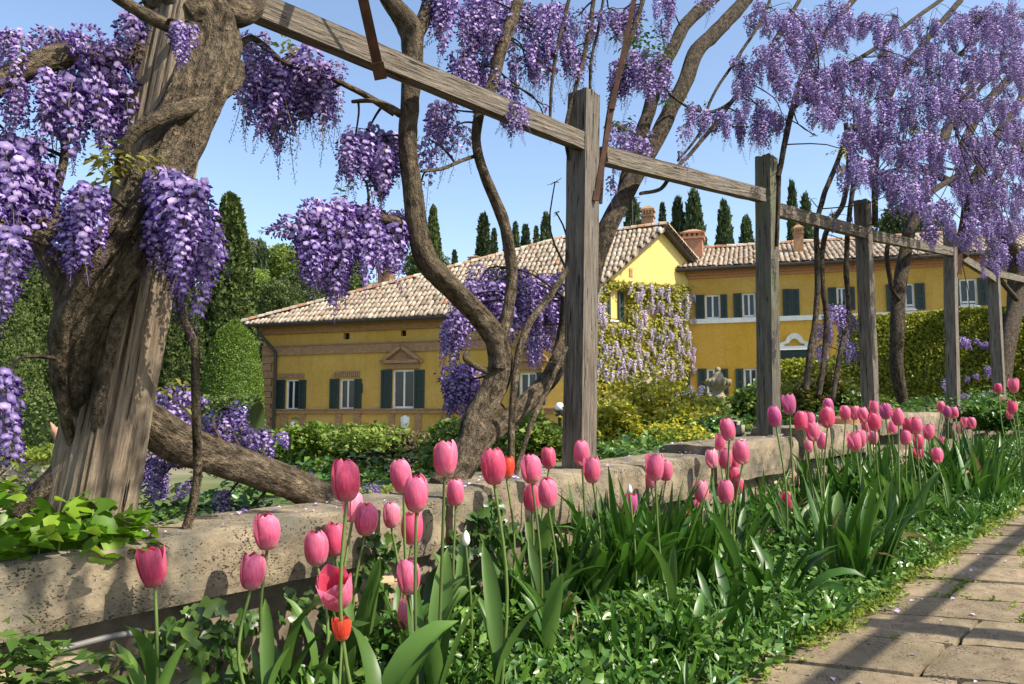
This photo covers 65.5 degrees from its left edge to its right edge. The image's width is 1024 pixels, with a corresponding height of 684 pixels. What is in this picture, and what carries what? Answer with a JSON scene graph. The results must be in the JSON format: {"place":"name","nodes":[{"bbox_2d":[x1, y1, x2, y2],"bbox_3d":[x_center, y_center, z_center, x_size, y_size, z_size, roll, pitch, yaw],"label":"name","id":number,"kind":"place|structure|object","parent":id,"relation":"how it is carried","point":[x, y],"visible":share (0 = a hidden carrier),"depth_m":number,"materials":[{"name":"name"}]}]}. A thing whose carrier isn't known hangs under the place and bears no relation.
{"place":"outdoors","nodes":[
{"label":"outdoors","id":0,"kind":"place"},
{"bbox_2d":[20,282,376,519],"bbox_3d":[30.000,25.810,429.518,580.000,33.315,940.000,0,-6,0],"label":"ground","id":1,"kind":"structure","parent":0,"point":[183,475],"depth_m":9.36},
{"bbox_2d":[0,297,51,418],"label":"cypress","id":2,"kind":"object","parent":1,"relation":"on","point":[19,339],"visible":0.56,"depth_m":16.86,"materials":[{"name":"green plant"}]},
{"bbox_2d":[4,250,53,395],"bbox_3d":[-14.661,0.789,24.030,2.257,7.401,2.270,-1,-6,14],"label":"cypress","id":3,"kind":"object","parent":1,"relation":"on","point":[36,297],"visible":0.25,"depth_m":23.84,"materials":[{"name":"green plant"}]},
{"bbox_2d":[9,391,268,448],"bbox_3d":[-7.136,1.594,15.175,4.856,1.359,1.382,-1,-6,6],"label":"dark hedge","id":4,"kind":"object","parent":1,"relation":"on","point":[40,414],"visible":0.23,"depth_m":14.83,"materials":[{"name":"green plant"}]},
{"bbox_2d":[157,285,206,397],"bbox_3d":[-10.516,0.936,25.056,1.892,7.226,1.881,-4,-7,34],"label":"cypress","id":5,"kind":"object","parent":1,"relation":"on","point":[176,361],"visible":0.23,"depth_m":24.54,"materials":[{"name":"green plant"}]},
{"bbox_2d":[199,191,262,361],"bbox_3d":[-13.075,0.099,36.179,3.388,14.227,3.218,0,-6,0],"label":"cypress","id":6,"kind":"object","parent":1,"relation":"on","point":[233,297],"visible":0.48,"depth_m":35.79,"materials":[{"name":"green plant"}]},
{"bbox_2d":[200,319,264,419],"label":"topiary","id":7,"kind":"object","parent":1,"relation":"on","point":[233,364],"visible":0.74,"depth_m":18.60,"materials":[{"name":"green plant"}]},
{"bbox_2d":[255,276,305,313],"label":"broadleaf tree","id":8,"kind":"object","parent":1,"relation":"on","point":[274,295],"visible":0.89,"depth_m":47.78,"materials":[{"name":"green plant"}]},
{"bbox_2d":[266,242,299,280],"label":"broadleaf tree","id":9,"kind":"object","parent":1,"relation":"on","point":[278,261],"visible":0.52,"depth_m":61.64,"materials":[{"name":"green plant"}]},
{"bbox_2d":[270,419,331,451],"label":"green shrub","id":10,"kind":"object","parent":1,"relation":"on","point":[307,435],"visible":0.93,"depth_m":7.27,"materials":[{"name":"green plant"}]},
{"bbox_2d":[237,422,388,497],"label":"hedge","id":11,"kind":"object","parent":1,"relation":"on","point":[286,456],"visible":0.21,"depth_m":7.58,"materials":[{"name":"green plant"}]},
{"bbox_2d":[317,420,424,452],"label":"green shrub","id":12,"kind":"object","parent":1,"relation":"on","point":[344,439],"visible":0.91,"depth_m":7.05,"materials":[{"name":"green plant"}]},
{"bbox_2d":[343,429,451,483],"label":"hedge","id":13,"kind":"object","parent":1,"relation":"on","point":[412,441],"visible":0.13,"depth_m":7.18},
{"bbox_2d":[0,407,1012,683],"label":"garden wall","id":14,"kind":"structure","parent":1,"relation":"on","point":[48,591],"depth_m":2.12,"materials":[{"name":"stone"}]},
{"bbox_2d":[28,508,123,553],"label":"heart leaf plant","id":15,"kind":"object","parent":14,"relation":"on","point":[104,518],"visible":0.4,"depth_m":1.79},
{"bbox_2d":[42,0,198,537],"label":"pergola post","id":16,"kind":"object","parent":14,"relation":"on","point":[107,459],"visible":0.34,"depth_m":1.93,"materials":[{"name":"brown wood"}]},
{"bbox_2d":[132,596,254,683],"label":"ivy","id":17,"kind":"object","parent":14,"relation":"attached to","point":[204,652],"visible":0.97,"depth_m":1.85,"materials":[{"name":"green plant"}]},
{"bbox_2d":[219,531,401,683],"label":"ivy","id":18,"kind":"object","parent":14,"relation":"attached to","point":[376,544],"visible":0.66,"depth_m":2.16,"materials":[{"name":"green plant"}]},
{"bbox_2d":[444,498,525,565],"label":"ivy","id":19,"kind":"object","parent":14,"relation":"attached to","point":[481,516],"visible":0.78,"depth_m":2.60,"materials":[{"name":"green plant"}]},
{"bbox_2d":[562,87,599,468],"bbox_3d":[0.299,-0.270,3.426,0.108,1.680,0.108,-5,-9,42],"label":"pergola post","id":20,"kind":"object","parent":14,"relation":"on","point":[581,326],"visible":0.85,"depth_m":3.38,"materials":[{"name":"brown wood"}]},
{"bbox_2d":[254,0,584,150],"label":"pergola beam","id":21,"kind":"structure","parent":20,"relation":"attached to","point":[281,17],"depth_m":2.67,"materials":[{"name":"brown wood"}]},
{"bbox_2d":[454,0,801,292],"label":"wisteria","id":22,"kind":"object","parent":20,"relation":"attached to","point":[640,73],"visible":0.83,"depth_m":4.06,"materials":[{"name":"purple plant"}]},
{"bbox_2d":[755,153,780,436],"bbox_3d":[1.548,-0.289,4.823,0.104,1.734,0.120,-5,-10,42],"label":"pergola post","id":23,"kind":"object","parent":14,"relation":"on","point":[768,379],"visible":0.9,"depth_m":4.78,"materials":[{"name":"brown wood"}]},
{"bbox_2d":[599,146,765,202],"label":"pergola beam","id":24,"kind":"structure","parent":23,"relation":"attached to","point":[630,162],"depth_m":4.04,"materials":[{"name":"brown wood"}]},
{"bbox_2d":[742,0,1016,402],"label":"wisteria","id":25,"kind":"object","parent":23,"relation":"attached to","point":[829,113],"visible":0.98,"depth_m":5.32,"materials":[{"name":"purple plant"}]},
{"bbox_2d":[783,21,1023,279],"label":"wisteria","id":26,"kind":"object","parent":25,"relation":"attached to","point":[963,241],"visible":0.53,"depth_m":6.00,"materials":[{"name":"purple plant"}]},
{"bbox_2d":[853,198,879,412],"bbox_3d":[2.738,-0.282,6.149,0.103,1.663,0.118,-5,-8,42],"label":"pergola post","id":27,"kind":"object","parent":14,"relation":"on","point":[869,380],"visible":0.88,"depth_m":6.11,"materials":[{"name":"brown wood"}]},
{"bbox_2d":[780,203,866,238],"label":"pergola beam","id":28,"kind":"structure","parent":27,"relation":"attached to","point":[802,216],"depth_m":5.44,"materials":[{"name":"brown wood"}]},
{"bbox_2d":[241,197,1023,431],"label":"villa","id":29,"kind":"object","parent":1,"relation":"on","point":[376,355],"visible":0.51,"depth_m":26.45,"materials":[{"name":"yellow paint"}]},
{"bbox_2d":[276,379,305,408],"bbox_3d":[-7.538,1.832,27.291,1.175,1.100,0.190,-2,-6,19],"label":"window","id":30,"kind":"structure","parent":29,"relation":"in","point":[296,388],"depth_m":27.32,"materials":[{"name":"white paint"}]},
{"bbox_2d":[329,379,361,408],"bbox_3d":[-5.530,1.765,26.599,1.198,1.081,0.190,-2,-6,19],"label":"window","id":31,"kind":"structure","parent":29,"relation":"in","point":[351,395],"depth_m":26.63,"materials":[{"name":"white paint"}]},
{"bbox_2d":[380,370,424,408],"bbox_3d":[-3.536,1.553,25.927,1.561,1.321,0.190,-2,-6,19],"label":"window","id":32,"kind":"structure","parent":29,"relation":"in","point":[408,385],"depth_m":25.97,"materials":[{"name":"white paint"}]},
{"bbox_2d":[597,278,704,402],"bbox_3d":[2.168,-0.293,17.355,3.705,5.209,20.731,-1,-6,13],"label":"wall wisteria","id":33,"kind":"object","parent":29,"relation":"attached to","point":[668,332],"depth_m":25.72,"materials":[{"name":"multicoloured plant"}]},
{"bbox_2d":[695,294,727,323],"bbox_3d":[6.768,-1.114,27.002,1.036,0.989,0.190,-2,-6,17],"label":"window","id":34,"kind":"structure","parent":29,"relation":"in","point":[711,308],"depth_m":27.02,"materials":[{"name":"white paint"}]},
{"bbox_2d":[958,278,987,307],"bbox_3d":[14.173,-1.517,24.767,1.034,0.913,0.190,-2,-6,17],"label":"window","id":35,"kind":"structure","parent":29,"relation":"in","point":[963,301],"depth_m":24.75,"materials":[{"name":"white paint"}]},
{"bbox_2d":[683,188,707,245],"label":"cypress","id":36,"kind":"object","parent":1,"relation":"on","point":[693,214],"visible":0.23,"depth_m":74.02,"materials":[{"name":"green plant"}]},
{"bbox_2d":[780,356,835,420],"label":"clipped hedge","id":37,"kind":"object","parent":1,"relation":"on","point":[789,369],"visible":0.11,"depth_m":13.58,"materials":[{"name":"green plant"}]},
{"bbox_2d":[836,306,1023,430],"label":"clipped hedge","id":38,"kind":"object","parent":1,"relation":"on","point":[924,355],"visible":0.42,"depth_m":11.41,"materials":[{"name":"green plant"}]},
{"bbox_2d":[985,250,1005,398],"bbox_3d":[5.826,-0.210,9.588,0.124,1.816,0.145,-5,-10,42],"label":"pergola post","id":39,"kind":"object","parent":1,"relation":"on","point":[996,331],"visible":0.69,"depth_m":9.53,"materials":[{"name":"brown wood"}]},
{"bbox_2d":[25,401,996,531],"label":"terrace soil","id":40,"kind":"structure","parent":0,"point":[267,500],"depth_m":3.29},
{"bbox_2d":[0,480,168,564],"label":"heart leaf plant","id":41,"kind":"object","parent":40,"relation":"on","point":[13,533],"visible":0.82,"depth_m":1.76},
{"bbox_2d":[0,0,396,529],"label":"wisteria","id":42,"kind":"object","parent":40,"relation":"on","point":[163,197],"visible":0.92,"depth_m":1.88,"materials":[{"name":"purple plant"}]},
{"bbox_2d":[137,487,272,524],"bbox_3d":[-0.953,0.488,2.303,0.471,0.110,0.595,0,-6,0],"label":"greenery","id":43,"kind":"object","parent":40,"relation":"on","point":[163,514],"visible":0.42,"depth_m":2.35,"materials":[{"name":"green plant"}]},
{"bbox_2d":[259,0,576,484],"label":"wisteria","id":44,"kind":"object","parent":40,"relation":"on","point":[331,241],"visible":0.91,"depth_m":3.00,"materials":[{"name":"purple plant"}]},
{"bbox_2d":[141,406,791,511],"bbox_3d":[0.239,0.675,4.645,4.867,0.657,2.069,5,-7,-40],"label":"greenery","id":45,"kind":"object","parent":40,"relation":"on","point":[635,445],"visible":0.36,"depth_m":4.01,"materials":[{"name":"green plant"}]},
{"bbox_2d":[411,409,562,475],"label":"hedge","id":46,"kind":"object","parent":40,"relation":"on","point":[444,426],"visible":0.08,"depth_m":6.14,"materials":[{"name":"green plant"}]},
{"bbox_2d":[504,418,562,462],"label":"green shrub","id":47,"kind":"object","parent":40,"relation":"on","point":[537,443],"visible":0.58,"depth_m":4.32,"materials":[{"name":"green plant"}]},
{"bbox_2d":[597,397,650,448],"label":"golden shrub","id":48,"kind":"object","parent":40,"relation":"on","point":[613,419],"visible":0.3,"depth_m":5.27,"materials":[{"name":"yellow plant"}]},
{"bbox_2d":[545,362,739,427],"bbox_3d":[1.075,0.638,6.612,1.615,0.940,1.374,0,-6,0],"label":"golden shrub","id":49,"kind":"object","parent":40,"relation":"on","point":[649,403],"visible":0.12,"depth_m":6.45,"materials":[{"name":"yellow plant"}]},
{"bbox_2d":[640,415,715,445],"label":"green shrub","id":50,"kind":"object","parent":40,"relation":"on","point":[674,427],"visible":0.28,"depth_m":4.78,"materials":[{"name":"yellow plant"}]},
{"bbox_2d":[651,395,715,427],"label":"golden shrub","id":51,"kind":"object","parent":40,"relation":"on","point":[687,409],"visible":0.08,"depth_m":5.73,"materials":[{"name":"yellow plant"}]},
{"bbox_2d":[724,378,783,424],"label":"green shrub","id":52,"kind":"object","parent":40,"relation":"on","point":[744,400],"visible":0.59,"depth_m":9.37,"materials":[{"name":"green plant"}]},
{"bbox_2d":[781,354,858,416],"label":"green shrub","id":53,"kind":"object","parent":40,"relation":"on","point":[804,398],"visible":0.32,"depth_m":6.72,"materials":[{"name":"green plant"}]},
{"bbox_2d":[781,384,1023,425],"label":"greenery","id":54,"kind":"object","parent":40,"relation":"on","point":[919,401],"visible":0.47,"depth_m":7.32,"materials":[{"name":"green plant"}]},
{"bbox_2d":[943,224,959,407],"bbox_3d":[4.445,-0.278,8.054,0.110,1.886,0.130,-5,-15,42],"label":"pergola post","id":55,"kind":"object","parent":40,"relation":"on","point":[951,321],"visible":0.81,"depth_m":7.99,"materials":[{"name":"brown wood"}]},
{"bbox_2d":[872,230,953,255],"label":"pergola beam","id":56,"kind":"structure","parent":55,"relation":"attached to","point":[880,237],"depth_m":6.97,"materials":[{"name":"brown wood"}]},
{"bbox_2d":[917,0,1023,400],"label":"wisteria","id":57,"kind":"object","parent":40,"relation":"on","point":[972,108],"visible":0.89,"depth_m":5.93,"materials":[{"name":"purple plant"}]},
{"bbox_2d":[952,390,1023,433],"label":"green shrub","id":58,"kind":"object","parent":40,"relation":"on","point":[984,413],"visible":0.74,"depth_m":8.05,"materials":[{"name":"green plant"}]},
{"bbox_2d":[0,0,1023,282],"label":"sky","id":59,"kind":"structure","parent":0,"point":[521,175],"materials":[{"name":"blue"}]},
{"bbox_2d":[237,430,1023,683],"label":"ground cover plants","id":60,"kind":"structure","parent":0,"point":[660,655],"depth_m":2.27,"materials":[{"name":"green plant"}]},
{"bbox_2d":[462,428,1022,683],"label":"bed soil","id":61,"kind":"structure","parent":0,"point":[897,550],"depth_m":2.78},
{"bbox_2d":[0,615,135,683],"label":"weed plant","id":62,"kind":"object","parent":61,"relation":"on","point":[47,650],"visible":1,"depth_m":1.56,"materials":[{"name":"green plant"}]},
{"bbox_2d":[115,544,185,683],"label":"tulip","id":63,"kind":"object","parent":61,"relation":"on","point":[151,563],"visible":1,"depth_m":1.73,"materials":[{"name":"pink plant"}]},
{"bbox_2d":[237,552,289,683],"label":"tulip","id":64,"kind":"object","parent":61,"relation":"on","point":[252,575],"visible":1,"depth_m":1.88,"materials":[{"name":"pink plant"}]},
{"bbox_2d":[253,512,323,683],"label":"tulip","id":65,"kind":"object","parent":61,"relation":"on","point":[266,529],"visible":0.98,"depth_m":1.90,"materials":[{"name":"pink plant"}]},
{"bbox_2d":[280,530,369,683],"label":"tulip","id":66,"kind":"object","parent":61,"relation":"on","point":[316,547],"visible":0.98,"depth_m":1.96,"materials":[{"name":"pink plant"}]},
{"bbox_2d":[312,564,355,683],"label":"tulip","id":67,"kind":"object","parent":61,"relation":"on","point":[327,584],"visible":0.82,"depth_m":1.65,"materials":[{"name":"pink plant"}]},
{"bbox_2d":[316,521,377,669],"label":"tulip","id":68,"kind":"object","parent":61,"relation":"on","point":[332,531],"visible":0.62,"depth_m":2.06,"materials":[{"name":"pink plant"}]},
{"bbox_2d":[333,492,370,683],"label":"tulip","id":69,"kind":"object","parent":61,"relation":"on","point":[348,611],"visible":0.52,"depth_m":2.12,"materials":[{"name":"pink plant"}]},
{"bbox_2d":[352,502,397,668],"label":"tulip","id":70,"kind":"object","parent":61,"relation":"on","point":[366,519],"visible":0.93,"depth_m":2.13,"materials":[{"name":"pink plant"}]},
{"bbox_2d":[331,458,458,683],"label":"tulip","id":71,"kind":"object","parent":61,"relation":"on","point":[409,657],"visible":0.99,"depth_m":1.64,"materials":[{"name":"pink plant"}]},
{"bbox_2d":[368,501,421,647],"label":"tulip","id":72,"kind":"object","parent":61,"relation":"on","point":[391,514],"visible":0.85,"depth_m":2.23,"materials":[{"name":"pink plant"}]},
{"bbox_2d":[397,557,419,644],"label":"tulip","id":73,"kind":"object","parent":61,"relation":"on","point":[405,571],"visible":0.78,"depth_m":1.94,"materials":[{"name":"pink plant"}]},
{"bbox_2d":[390,458,474,607],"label":"tulip","id":74,"kind":"object","parent":61,"relation":"on","point":[400,472],"visible":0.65,"depth_m":2.09,"materials":[{"name":"pink plant"}]},
{"bbox_2d":[404,474,463,683],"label":"tulip","id":75,"kind":"object","parent":61,"relation":"on","point":[416,490],"visible":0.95,"depth_m":1.85,"materials":[{"name":"pink plant"}]},
{"bbox_2d":[432,478,467,658],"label":"tulip","id":76,"kind":"object","parent":61,"relation":"on","point":[455,492],"visible":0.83,"depth_m":2.42,"materials":[{"name":"pink plant"}]},
{"bbox_2d":[423,439,482,683],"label":"tulip","id":77,"kind":"object","parent":61,"relation":"on","point":[437,664],"visible":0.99,"depth_m":1.91,"materials":[{"name":"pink plant"}]},
{"bbox_2d":[475,456,531,621],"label":"tulip","id":78,"kind":"object","parent":61,"relation":"on","point":[510,464],"visible":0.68,"depth_m":2.59,"materials":[{"name":"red plant"}]},
{"bbox_2d":[474,447,548,683],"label":"tulip","id":79,"kind":"object","parent":61,"relation":"on","point":[493,466],"visible":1,"depth_m":1.92,"materials":[{"name":"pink plant"}]},
{"bbox_2d":[508,447,555,578],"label":"tulip","id":80,"kind":"object","parent":61,"relation":"on","point":[548,458],"visible":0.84,"depth_m":2.71,"materials":[{"name":"pink plant"}]},
{"bbox_2d":[509,477,563,654],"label":"tulip","id":81,"kind":"object","parent":61,"relation":"on","point":[549,613],"visible":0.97,"depth_m":2.23,"materials":[{"name":"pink plant"}]},
{"bbox_2d":[469,508,615,643],"bbox_3d":[0.077,0.751,2.630,0.677,0.436,0.448,-3,-6,30],"label":"leaf clump","id":82,"kind":"object","parent":61,"relation":"on","point":[568,606],"visible":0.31,"depth_m":2.60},
{"bbox_2d":[521,453,584,644],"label":"tulip","id":83,"kind":"object","parent":61,"relation":"on","point":[531,468],"visible":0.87,"depth_m":2.37,"materials":[{"name":"pink plant"}]},
{"bbox_2d":[558,456,601,609],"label":"tulip","id":84,"kind":"object","parent":61,"relation":"on","point":[591,468],"visible":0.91,"depth_m":2.64,"materials":[{"name":"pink plant"}]},
{"bbox_2d":[567,440,624,603],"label":"tulip","id":85,"kind":"object","parent":61,"relation":"on","point":[581,449],"visible":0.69,"depth_m":2.75,"materials":[{"name":"pink plant"}]},
{"bbox_2d":[206,435,1023,683],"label":"periwinkle","id":86,"kind":"object","parent":61,"relation":"on","point":[588,667],"visible":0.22,"depth_m":2.35,"materials":[{"name":"green plant"}]},
{"bbox_2d":[544,481,696,609],"bbox_3d":[0.318,0.735,2.774,0.541,0.472,0.671,5,-7,-41],"label":"leaf clump","id":87,"kind":"object","parent":61,"relation":"on","point":[604,559],"visible":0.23,"depth_m":2.74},
{"bbox_2d":[556,466,719,607],"bbox_3d":[0.448,0.711,2.920,0.600,0.533,0.831,-2,-6,19],"label":"leaf clump","id":88,"kind":"object","parent":61,"relation":"on","point":[619,528],"visible":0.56,"depth_m":2.82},
{"bbox_2d":[580,577,722,682],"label":"leaf clump","id":89,"kind":"object","parent":61,"relation":"on","point":[615,629],"visible":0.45,"depth_m":2.14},
{"bbox_2d":[643,453,676,610],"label":"tulip","id":90,"kind":"object","parent":61,"relation":"on","point":[654,463],"visible":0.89,"depth_m":2.54,"materials":[{"name":"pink plant"}]},
{"bbox_2d":[616,493,744,587],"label":"leaf clump","id":91,"kind":"object","parent":61,"relation":"on","point":[703,562],"visible":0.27,"depth_m":2.94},
{"bbox_2d":[619,592,762,676],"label":"leaf clump","id":92,"kind":"object","parent":61,"relation":"on","point":[731,616],"visible":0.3,"depth_m":2.19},
{"bbox_2d":[659,557,774,632],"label":"leaf clump","id":93,"kind":"object","parent":61,"relation":"on","point":[729,593],"visible":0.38,"depth_m":2.55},
{"bbox_2d":[657,477,791,593],"bbox_3d":[0.844,0.763,3.164,0.671,0.442,0.612,0,-6,0],"label":"leaf clump","id":94,"kind":"object","parent":61,"relation":"on","point":[755,524],"visible":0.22,"depth_m":3.18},
{"bbox_2d":[707,439,749,586],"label":"tulip","id":95,"kind":"object","parent":61,"relation":"on","point":[741,453],"visible":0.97,"depth_m":2.82,"materials":[{"name":"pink plant"}]},
{"bbox_2d":[707,418,765,558],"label":"tulip","id":96,"kind":"object","parent":61,"relation":"on","point":[727,430],"visible":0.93,"depth_m":3.16,"materials":[{"name":"pink plant"}]},
{"bbox_2d":[751,405,787,570],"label":"tulip","id":97,"kind":"object","parent":61,"relation":"on","point":[774,415],"visible":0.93,"depth_m":3.30,"materials":[{"name":"green plant"}]},
{"bbox_2d":[696,536,866,614],"bbox_3d":[0.929,0.824,2.764,0.506,0.264,0.424,-4,-7,33],"label":"leaf clump","id":98,"kind":"object","parent":61,"relation":"on","point":[756,576],"visible":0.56,"depth_m":2.73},
{"bbox_2d":[817,406,844,564],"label":"tulip","id":99,"kind":"object","parent":61,"relation":"on","point":[827,417],"visible":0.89,"depth_m":3.30,"materials":[{"name":"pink plant"}]},
{"bbox_2d":[730,469,938,581],"bbox_3d":[1.349,0.754,3.321,0.739,0.456,0.690,3,-6,-25],"label":"leaf clump","id":100,"kind":"object","parent":61,"relation":"on","point":[856,555],"visible":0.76,"depth_m":3.19,"materials":[{"name":"plant"}]},
{"bbox_2d":[792,445,904,506],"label":"leaf clump","id":101,"kind":"object","parent":61,"relation":"on","point":[842,486],"visible":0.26,"depth_m":4.46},
{"bbox_2d":[835,452,953,530],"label":"leaf clump","id":102,"kind":"object","parent":61,"relation":"on","point":[887,478],"visible":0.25,"depth_m":4.32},
{"bbox_2d":[910,416,942,533],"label":"tulip","id":103,"kind":"object","parent":61,"relation":"on","point":[915,426],"visible":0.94,"depth_m":4.07,"materials":[{"name":"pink plant"}]},
{"bbox_2d":[907,441,1015,503],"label":"leaf clump","id":104,"kind":"object","parent":61,"relation":"on","point":[981,482],"visible":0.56,"depth_m":4.80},
{"bbox_2d":[920,419,1023,487],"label":"leaf clump","id":105,"kind":"object","parent":61,"relation":"on","point":[980,460],"visible":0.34,"depth_m":5.21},
{"bbox_2d":[699,502,1023,683],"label":"paved path","id":106,"kind":"structure","parent":0,"point":[984,644],"depth_m":2.46,"materials":[{"name":"stone"}]},
{"bbox_2d":[689,494,1023,683],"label":"path weeds","id":107,"kind":"object","parent":106,"relation":"on","point":[856,613],"visible":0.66,"depth_m":2.81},
{"bbox_3d":[3.470,-1.125,2.559,0.047,0.054,11.922,-5,-5,42],"label":"pergola beam","id":108,"kind":"object","parent":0,"visible":0},
{"bbox_2d":[358,0,386,80],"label":"iron bar","id":109,"kind":"object","parent":108,"relation":"attached to","point":[378,68],"visible":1,"depth_m":2.47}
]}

